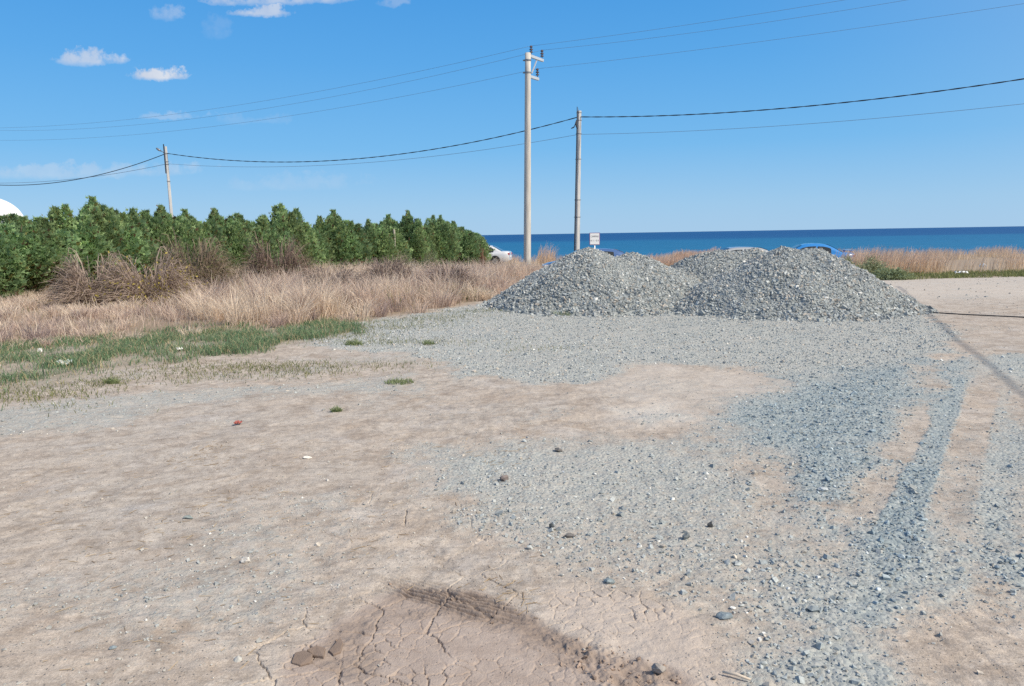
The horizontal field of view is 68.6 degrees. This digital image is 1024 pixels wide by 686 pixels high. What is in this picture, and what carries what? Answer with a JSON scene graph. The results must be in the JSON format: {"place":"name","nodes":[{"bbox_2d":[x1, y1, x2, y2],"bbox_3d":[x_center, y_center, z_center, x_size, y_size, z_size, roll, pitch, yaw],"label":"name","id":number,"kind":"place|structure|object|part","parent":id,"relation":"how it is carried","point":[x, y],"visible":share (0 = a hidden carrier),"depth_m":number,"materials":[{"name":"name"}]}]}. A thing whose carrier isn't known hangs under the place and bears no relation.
{"place":"outdoors","nodes":[
{"label":"outdoors","id":0,"kind":"place"},
{"bbox_2d":[0,255,547,352],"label":"dry grass","id":1,"kind":"structure","parent":0,"point":[286,299],"depth_m":16.64,"materials":[{"name":"beige plant"}]},
{"bbox_2d":[0,254,1023,685],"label":"ground","id":2,"kind":"structure","parent":0,"point":[398,632],"depth_m":4.55,"materials":[{"name":"soil"}]},
{"bbox_2d":[0,199,22,215],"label":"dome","id":3,"kind":"structure","parent":2,"relation":"on","point":[6,207],"depth_m":63.87,"materials":[{"name":"white"}]},
{"bbox_2d":[0,231,56,298],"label":"conifer tree","id":4,"kind":"object","parent":2,"relation":"on","point":[18,283],"visible":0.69,"depth_m":21.98,"materials":[{"name":"green plant"}]},
{"bbox_2d":[0,212,87,295],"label":"conifer tree","id":5,"kind":"object","parent":2,"relation":"on","point":[11,225],"visible":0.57,"depth_m":22.68,"materials":[{"name":"green plant"}]},
{"bbox_2d":[22,203,134,293],"bbox_3d":[-14.862,-3.046,25.045,4.231,3.252,4.506,-8,11,-42],"label":"conifer tree","id":6,"kind":"object","parent":2,"relation":"on","point":[87,227],"visible":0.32,"depth_m":24.14,"materials":[{"name":"green plant"}]},
{"bbox_2d":[35,248,125,306],"bbox_3d":[-10.752,-1.655,19.265,2.615,1.601,2.734,-1,8,0],"label":"bramble bush","id":7,"kind":"object","parent":2,"relation":"on","point":[70,292],"visible":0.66,"depth_m":18.83,"materials":[{"name":"brown plant"}]},
{"bbox_2d":[100,376,121,383],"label":"grass tuft","id":8,"kind":"object","parent":2,"relation":"on","point":[111,380],"visible":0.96,"depth_m":8.71,"materials":[{"name":"green plant"}]},
{"bbox_2d":[75,195,160,281],"bbox_3d":[-13.873,-3.312,25.948,3.052,3.570,3.754,-7,10,-35],"label":"conifer tree","id":9,"kind":"object","parent":2,"relation":"on","point":[120,221],"visible":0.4,"depth_m":25.17,"materials":[{"name":"green plant"}]},
{"bbox_2d":[77,246,211,307],"bbox_3d":[-9.333,-1.670,19.235,3.270,1.595,3.205,-1,8,0],"label":"bramble bush","id":10,"kind":"object","parent":2,"relation":"on","point":[132,285],"visible":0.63,"depth_m":18.83,"materials":[{"name":"foliage"},{"name":"bark"}]},
{"bbox_2d":[113,206,189,278],"bbox_3d":[-13.613,-3.288,27.009,3.799,3.272,3.771,3,9,24],"label":"conifer tree","id":11,"kind":"object","parent":2,"relation":"on","point":[145,215],"visible":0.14,"depth_m":26.74,"materials":[{"name":"green plant"}]},
{"bbox_2d":[156,144,172,216],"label":"utility pole","id":12,"kind":"object","parent":2,"relation":"on","point":[166,161],"visible":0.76,"depth_m":51.74,"materials":[{"name":"wood"}]},
{"bbox_2d":[3,154,163,185],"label":"power cable","id":13,"kind":"object","parent":12,"relation":"attached to","point":[85,177],"visible":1,"depth_m":54.12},
{"bbox_2d":[21,164,164,182],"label":"power cable","id":14,"kind":"object","parent":12,"relation":"attached to","point":[93,176],"visible":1,"depth_m":53.88,"materials":[{"name":"metal"}]},
{"bbox_2d":[147,204,205,276],"bbox_3d":[-12.768,-3.408,27.497,4.398,3.378,3.610,2,9,20],"label":"conifer tree","id":15,"kind":"object","parent":2,"relation":"on","point":[185,227],"visible":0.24,"depth_m":26.89,"materials":[{"name":"green plant"}]},
{"bbox_2d":[183,515,192,518],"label":"rock","id":16,"kind":"object","parent":2,"relation":"on","point":[187,517],"visible":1,"depth_m":4.46,"materials":[{"name":"stone"}]},
{"bbox_2d":[137,229,249,292],"bbox_3d":[-8.965,-2.200,21.174,3.423,2.125,3.409,-1,8,0],"label":"bramble bush","id":17,"kind":"object","parent":2,"relation":"on","point":[208,261],"visible":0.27,"depth_m":21.02,"materials":[{"name":"foliage"},{"name":"bark"}]},
{"bbox_2d":[179,208,232,268],"bbox_3d":[-12.238,-3.610,29.337,2.647,3.336,3.257,-4,9,-18],"label":"conifer tree","id":18,"kind":"object","parent":2,"relation":"on","point":[202,231],"visible":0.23,"depth_m":28.80,"materials":[{"name":"green plant"}]},
{"bbox_2d":[202,207,255,271],"bbox_3d":[-11.888,-3.742,30.172,4.332,3.438,3.555,2,9,21],"label":"conifer tree","id":19,"kind":"object","parent":2,"relation":"on","point":[216,218],"visible":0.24,"depth_m":29.57,"materials":[{"name":"green plant"}]},
{"bbox_2d":[241,557,250,562],"bbox_3d":[-1.372,1.117,3.865,0.050,0.034,0.034,-1,8,0],"label":"rock","id":20,"kind":"object","parent":2,"relation":"on","point":[245,559],"visible":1,"depth_m":3.86,"materials":[{"name":"stone"}]},
{"bbox_2d":[224,212,278,266],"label":"conifer tree","id":21,"kind":"object","parent":2,"relation":"on","point":[243,224],"visible":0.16,"depth_m":30.43,"materials":[{"name":"green plant"}]},
{"bbox_2d":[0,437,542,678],"bbox_3d":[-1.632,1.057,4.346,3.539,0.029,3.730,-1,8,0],"label":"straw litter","id":22,"kind":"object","parent":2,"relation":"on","point":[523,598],"visible":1,"depth_m":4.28,"materials":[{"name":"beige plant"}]},
{"bbox_2d":[245,216,299,265],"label":"conifer tree","id":23,"kind":"object","parent":2,"relation":"on","point":[261,224],"visible":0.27,"depth_m":31.59,"materials":[{"name":"green plant"}]},
{"bbox_2d":[232,229,324,282],"bbox_3d":[-8.150,-2.826,25.877,3.698,2.177,3.551,-1,8,0],"label":"bramble bush","id":24,"kind":"object","parent":2,"relation":"on","point":[289,261],"visible":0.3,"depth_m":25.51,"materials":[{"name":"foliage"},{"name":"bark"}]},
{"bbox_2d":[250,203,328,266],"bbox_3d":[-10.185,-4.397,33.723,3.790,3.876,4.036,0,8,5],"label":"conifer tree","id":25,"kind":"object","parent":2,"relation":"on","point":[293,222],"visible":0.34,"depth_m":32.89,"materials":[{"name":"green plant"}]},
{"bbox_2d":[291,650,312,666],"bbox_3d":[-0.829,1.246,2.966,0.078,0.020,0.089,-1,8,0],"label":"mud slab","id":26,"kind":"object","parent":2,"relation":"on","point":[302,658],"depth_m":2.96,"materials":[{"name":"beige soil"}]},
{"bbox_2d":[307,645,324,658],"bbox_3d":[-0.780,1.239,3.011,0.087,0.022,0.055,2,9,18],"label":"mud slab","id":27,"kind":"object","parent":2,"relation":"on","point":[316,651],"depth_m":3.00,"materials":[{"name":"beige soil"}]},
{"bbox_2d":[297,231,337,270],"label":"conifer tree","id":28,"kind":"object","parent":2,"relation":"on","point":[326,239],"visible":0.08,"depth_m":34.23,"materials":[{"name":"green plant"}]},
{"bbox_2d":[310,214,349,268],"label":"conifer tree","id":29,"kind":"object","parent":2,"relation":"on","point":[325,225],"visible":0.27,"depth_m":35.26,"materials":[{"name":"green plant"}]},
{"bbox_2d":[295,261,373,294],"bbox_3d":[-4.915,-1.672,20.489,3.118,1.133,3.040,-1,8,0],"label":"bramble bush","id":30,"kind":"object","parent":2,"relation":"on","point":[342,271],"visible":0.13,"depth_m":20.25,"materials":[{"name":"brown plant"}]},
{"bbox_2d":[329,638,342,655],"bbox_3d":[-0.711,1.230,3.040,0.050,0.025,0.101,-1,8,0],"label":"mud slab","id":31,"kind":"object","parent":2,"relation":"on","point":[336,648],"depth_m":3.02,"materials":[{"name":"beige soil"}]},
{"bbox_2d":[330,406,343,411],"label":"grass tuft","id":32,"kind":"object","parent":2,"relation":"on","point":[337,409],"visible":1,"depth_m":7.16,"materials":[{"name":"green plant"}]},
{"bbox_2d":[321,209,373,269],"bbox_3d":[-8.178,-4.734,36.721,3.031,3.692,3.728,-1,8,-3],"label":"conifer tree","id":33,"kind":"object","parent":2,"relation":"on","point":[352,241],"visible":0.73,"depth_m":35.65,"materials":[{"name":"green plant"}]},
{"bbox_2d":[344,339,366,345],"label":"grass tuft","id":34,"kind":"object","parent":2,"relation":"on","point":[354,343],"visible":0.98,"depth_m":11.45,"materials":[{"name":"green plant"}]},
{"bbox_2d":[356,218,400,269],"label":"conifer tree","id":35,"kind":"object","parent":2,"relation":"on","point":[376,235],"visible":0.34,"depth_m":38.45,"materials":[{"name":"green plant"}]},
{"bbox_2d":[371,213,402,233],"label":"conifer tree","id":36,"kind":"object","parent":2,"relation":"on","point":[389,221],"visible":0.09,"depth_m":41.34,"materials":[{"name":"green plant"}]},
{"bbox_2d":[356,251,426,283],"bbox_3d":[-3.744,-2.116,22.900,3.086,1.351,3.090,-1,8,0],"label":"bramble bush","id":37,"kind":"object","parent":2,"relation":"on","point":[386,265],"visible":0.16,"depth_m":22.46,"materials":[{"name":"brown plant"}]},
{"bbox_2d":[379,220,412,260],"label":"conifer tree","id":38,"kind":"object","parent":2,"relation":"on","point":[401,243],"visible":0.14,"depth_m":39.89,"materials":[{"name":"green plant"}]},
{"bbox_2d":[383,377,414,384],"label":"grass tuft","id":39,"kind":"object","parent":2,"relation":"on","point":[405,381],"visible":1,"depth_m":8.61,"materials":[{"name":"green plant"}]},
{"bbox_2d":[398,210,430,266],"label":"conifer tree","id":40,"kind":"object","parent":2,"relation":"on","point":[413,232],"visible":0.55,"depth_m":41.52,"materials":[{"name":"green plant"}]},
{"bbox_2d":[390,248,449,270],"bbox_3d":[-4.017,-3.224,31.812,3.544,1.592,3.468,-1,8,0],"label":"weed bush","id":41,"kind":"object","parent":2,"relation":"on","point":[405,257],"visible":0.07,"depth_m":31.73,"materials":[{"name":"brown plant"}]},
{"bbox_2d":[421,339,434,344],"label":"grass tuft","id":42,"kind":"object","parent":2,"relation":"on","point":[428,342],"visible":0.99,"depth_m":11.58,"materials":[{"name":"green plant"}]},
{"bbox_2d":[408,226,448,262],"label":"conifer tree","id":43,"kind":"object","parent":2,"relation":"on","point":[430,244],"visible":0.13,"depth_m":42.95,"materials":[{"name":"green plant"}]},
{"bbox_2d":[424,214,457,264],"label":"conifer tree","id":44,"kind":"object","parent":2,"relation":"on","point":[441,217],"visible":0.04,"depth_m":45.30,"materials":[{"name":"green plant"}]},
{"bbox_2d":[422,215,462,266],"bbox_3d":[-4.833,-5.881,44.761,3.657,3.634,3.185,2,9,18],"label":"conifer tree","id":45,"kind":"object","parent":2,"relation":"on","point":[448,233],"visible":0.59,"depth_m":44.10,"materials":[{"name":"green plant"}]},
{"bbox_2d":[414,261,485,292],"bbox_3d":[-1.833,-1.810,21.410,2.579,1.059,2.530,-1,8,0],"label":"bramble bush","id":46,"kind":"object","parent":2,"relation":"on","point":[453,273],"visible":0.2,"depth_m":21.19,"materials":[{"name":"brown plant"}]},
{"bbox_2d":[450,220,481,265],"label":"conifer tree","id":47,"kind":"object","parent":2,"relation":"on","point":[468,235],"visible":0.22,"depth_m":46.06,"materials":[{"name":"green plant"}]},
{"bbox_2d":[460,288,490,298],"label":"grass tuft","id":48,"kind":"object","parent":2,"relation":"on","point":[474,295],"visible":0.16,"depth_m":19.57,"materials":[{"name":"beige plant"}]},
{"bbox_2d":[457,226,494,263],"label":"conifer tree","id":49,"kind":"object","parent":2,"relation":"on","point":[485,247],"visible":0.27,"depth_m":47.73,"materials":[{"name":"green plant"}]},
{"bbox_2d":[477,242,485,265],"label":"weed bush","id":50,"kind":"object","parent":2,"relation":"on","point":[482,257],"visible":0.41,"depth_m":46.66,"materials":[{"name":"green plant"}]},
{"bbox_2d":[488,245,511,264],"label":"parked car","id":51,"kind":"object","parent":2,"relation":"on","point":[499,253],"visible":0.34,"depth_m":52.65,"materials":[{"name":"white metal"}]},
{"bbox_2d":[500,474,508,480],"bbox_3d":[-0.054,0.916,5.088,0.062,0.048,0.061,-1,8,0],"label":"rock","id":52,"kind":"object","parent":2,"relation":"on","point":[504,477],"visible":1,"depth_m":5.07,"materials":[{"name":"stone"}]},
{"bbox_2d":[523,45,543,263],"bbox_3d":[1.168,-8.937,37.538,0.477,11.248,1.675,7,11,44],"label":"utility pole","id":53,"kind":"object","parent":2,"relation":"on","point":[527,180],"visible":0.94,"depth_m":36.98,"materials":[{"name":"concrete"}]},
{"bbox_2d":[11,46,528,127],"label":"overhead wire","id":54,"kind":"object","parent":53,"relation":"attached to","point":[289,96],"visible":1,"depth_m":43.97,"materials":[{"name":"black metal"}]},
{"bbox_2d":[4,50,540,130],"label":"overhead wire","id":55,"kind":"object","parent":53,"relation":"attached to","point":[251,110],"visible":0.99,"depth_m":47.16,"materials":[{"name":"black metal"}]},
{"bbox_2d":[51,69,534,139],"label":"overhead wire","id":56,"kind":"object","parent":53,"relation":"attached to","point":[298,114],"visible":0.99,"depth_m":44.71,"materials":[{"name":"black metal"}]},
{"bbox_2d":[534,0,841,45],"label":"overhead wire","id":57,"kind":"object","parent":53,"relation":"attached to","point":[696,23],"visible":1,"depth_m":31.96,"materials":[{"name":"black metal"}]},
{"bbox_2d":[547,0,904,49],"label":"overhead wire","id":58,"kind":"object","parent":53,"relation":"attached to","point":[729,27],"visible":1,"depth_m":32.39,"materials":[{"name":"black metal"}]},
{"bbox_2d":[538,3,1023,68],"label":"overhead wire","id":59,"kind":"object","parent":53,"relation":"attached to","point":[790,37],"visible":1,"depth_m":30.86,"materials":[{"name":"black metal"}]},
{"bbox_2d":[563,533,574,537],"bbox_3d":[0.312,1.058,4.125,0.072,0.027,0.036,-3,8,-11],"label":"rock","id":60,"kind":"object","parent":2,"relation":"on","point":[569,535],"visible":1,"depth_m":4.11,"materials":[{"name":"stone"}]},
{"bbox_2d":[571,107,581,250],"bbox_3d":[3.415,-8.036,39.915,0.553,8.735,0.357,-7,10,-38],"label":"utility pole","id":61,"kind":"object","parent":2,"relation":"on","point":[577,189],"visible":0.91,"depth_m":39.80,"materials":[{"name":"wood"}]},
{"bbox_2d":[167,117,576,161],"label":"power cable","id":62,"kind":"object","parent":61,"relation":"attached to","point":[386,155],"visible":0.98,"depth_m":44.20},
{"bbox_2d":[176,135,572,166],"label":"power cable","id":63,"kind":"object","parent":61,"relation":"attached to","point":[382,161],"visible":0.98,"depth_m":44.38,"materials":[{"name":"metal"}]},
{"bbox_2d":[580,104,1018,134],"bbox_3d":[12.979,-10.070,33.787,22.242,0.501,0.016,4,10,31],"label":"power cable","id":64,"kind":"object","parent":61,"relation":"attached to","point":[823,122],"visible":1,"depth_m":33.24,"materials":[{"name":"metal"}]},
{"bbox_2d":[581,78,1023,116],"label":"power cable","id":65,"kind":"object","parent":61,"relation":"attached to","point":[814,105],"visible":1,"depth_m":33.35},
{"bbox_2d":[542,248,624,266],"bbox_3d":[3.686,-4.025,37.822,4.338,1.482,2.100,-1,8,-3],"label":"parked car","id":66,"kind":"object","parent":2,"relation":"on","point":[614,252],"visible":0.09,"depth_m":37.19,"materials":[{"name":"blue paint"}]},
{"bbox_2d":[476,247,701,317],"bbox_3d":[2.328,-1.514,17.342,6.688,1.435,5.946,-1,8,0],"label":"gravel heap","id":67,"kind":"object","parent":2,"relation":"on","point":[590,282],"visible":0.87,"depth_m":16.03,"materials":[{"name":"gravel"}]},
{"bbox_2d":[553,310,569,315],"bbox_3d":[1.052,-0.625,15.365,0.622,0.127,0.492,2,9,21],"label":"rock","id":68,"kind":"object","parent":67,"relation":"on","point":[562,313],"visible":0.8,"depth_m":15.26,"materials":[{"name":"grey stone"}]},
{"bbox_2d":[589,233,599,247],"bbox_3d":[3.397,-3.487,30.848,0.423,2.072,0.074,-1,8,0],"label":"sign","id":69,"kind":"object","parent":2,"relation":"on","point":[594,239],"visible":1,"depth_m":30.70,"materials":[{"name":"metal"}]},
{"bbox_2d":[604,578,614,583],"bbox_3d":[0.465,1.132,3.570,0.048,0.026,0.043,-4,9,-17],"label":"rock","id":70,"kind":"object","parent":2,"relation":"on","point":[609,581],"visible":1,"depth_m":3.56,"materials":[{"name":"stone"}]},
{"bbox_2d":[651,663,665,673],"bbox_3d":[0.554,1.228,2.830,0.052,0.046,0.048,-1,8,0],"label":"rock","id":71,"kind":"object","parent":2,"relation":"on","point":[657,668],"visible":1,"depth_m":2.82,"materials":[{"name":"stone"}]},
{"bbox_2d":[682,532,689,539],"bbox_3d":[0.936,1.044,4.048,0.042,0.040,0.036,-7,10,-37],"label":"rock","id":72,"kind":"object","parent":2,"relation":"on","point":[686,535],"visible":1,"depth_m":4.04,"materials":[{"name":"stone"}]},
{"bbox_2d":[670,247,766,280],"bbox_3d":[5.696,-1.767,19.150,6.849,1.320,5.215,-1,8,0],"label":"gravel heap","id":73,"kind":"object","parent":2,"relation":"on","point":[705,265],"visible":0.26,"depth_m":18.51,"materials":[{"name":"gravel"}]},
{"bbox_2d":[716,611,732,619],"bbox_3d":[0.914,1.173,3.228,0.075,0.026,0.050,-1,8,0],"label":"rock","id":74,"kind":"object","parent":2,"relation":"on","point":[722,615],"visible":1,"depth_m":3.22,"materials":[{"name":"stone"}]},
{"bbox_2d":[722,671,750,679],"bbox_3d":[0.836,1.234,2.793,0.103,0.014,0.012,4,9,29],"label":"dry stick","id":75,"kind":"object","parent":2,"relation":"on","point":[735,674],"visible":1,"depth_m":2.79,"materials":[{"name":"brown wood"}]},
{"bbox_2d":[720,247,768,251],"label":"parked car","id":76,"kind":"object","parent":2,"relation":"on","point":[731,249],"visible":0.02,"depth_m":40.70,"materials":[{"name":"silver metal"}]},
{"bbox_2d":[503,241,1023,274],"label":"dry reeds","id":77,"kind":"object","parent":2,"relation":"on","point":[919,262],"visible":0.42,"depth_m":34.16,"materials":[{"name":"beige plant"}]},
{"bbox_2d":[670,246,937,321],"bbox_3d":[5.974,-1.373,16.029,6.192,1.414,5.405,-1,8,0],"label":"gravel heap","id":78,"kind":"object","parent":2,"relation":"on","point":[784,283],"visible":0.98,"depth_m":14.77,"materials":[{"name":"gravel"}]},
{"bbox_2d":[791,243,852,258],"bbox_3d":[14.506,-4.195,37.318,4.438,1.512,2.120,1,8,10],"label":"parked car","id":79,"kind":"object","parent":2,"relation":"on","point":[830,249],"visible":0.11,"depth_m":36.51,"materials":[{"name":"blue paint"}]},
{"bbox_3d":[15.162,-4.507,36.403,0.600,0.369,0.164,1,8,10],"label":"side window","id":80,"kind":"part","parent":79,"relation":"part of","materials":[{"name":"black glass"}]},
{"bbox_2d":[818,487,827,490],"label":"rock","id":81,"kind":"object","parent":2,"relation":"on","point":[822,488],"visible":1,"depth_m":4.76,"materials":[{"name":"stone"}]},
{"bbox_2d":[839,254,888,273],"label":"green shrub","id":82,"kind":"object","parent":2,"relation":"on","point":[870,265],"visible":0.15,"depth_m":28.11,"materials":[{"name":"green plant"}]},
{"bbox_2d":[868,264,920,279],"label":"green shrub","id":83,"kind":"object","parent":2,"relation":"on","point":[887,273],"visible":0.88,"depth_m":26.03,"materials":[{"name":"green plant"}]},
{"bbox_2d":[933,312,1023,317],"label":"ground hose","id":84,"kind":"object","parent":2,"relation":"on","point":[979,315],"visible":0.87,"depth_m":14.16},
{"bbox_2d":[0,277,1023,685],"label":"loose gravel","id":85,"kind":"structure","parent":0,"point":[768,549],"depth_m":5.10,"materials":[{"name":"grey gravel"}]},
{"bbox_2d":[0,269,1023,416],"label":"green grass","id":86,"kind":"structure","parent":0,"point":[236,343],"depth_m":11.30,"materials":[{"name":"green plant"}]},
{"bbox_2d":[0,0,1023,234],"label":"sky","id":87,"kind":"structure","parent":0,"point":[63,63],"materials":[{"name":"blue"}]},
{"bbox_2d":[481,226,1023,261],"bbox_3d":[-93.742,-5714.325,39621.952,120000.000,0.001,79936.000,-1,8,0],"label":"sea","id":88,"kind":"structure","parent":0,"point":[661,243],"depth_m":1012.39,"materials":[{"name":"liquid"}]}
]}

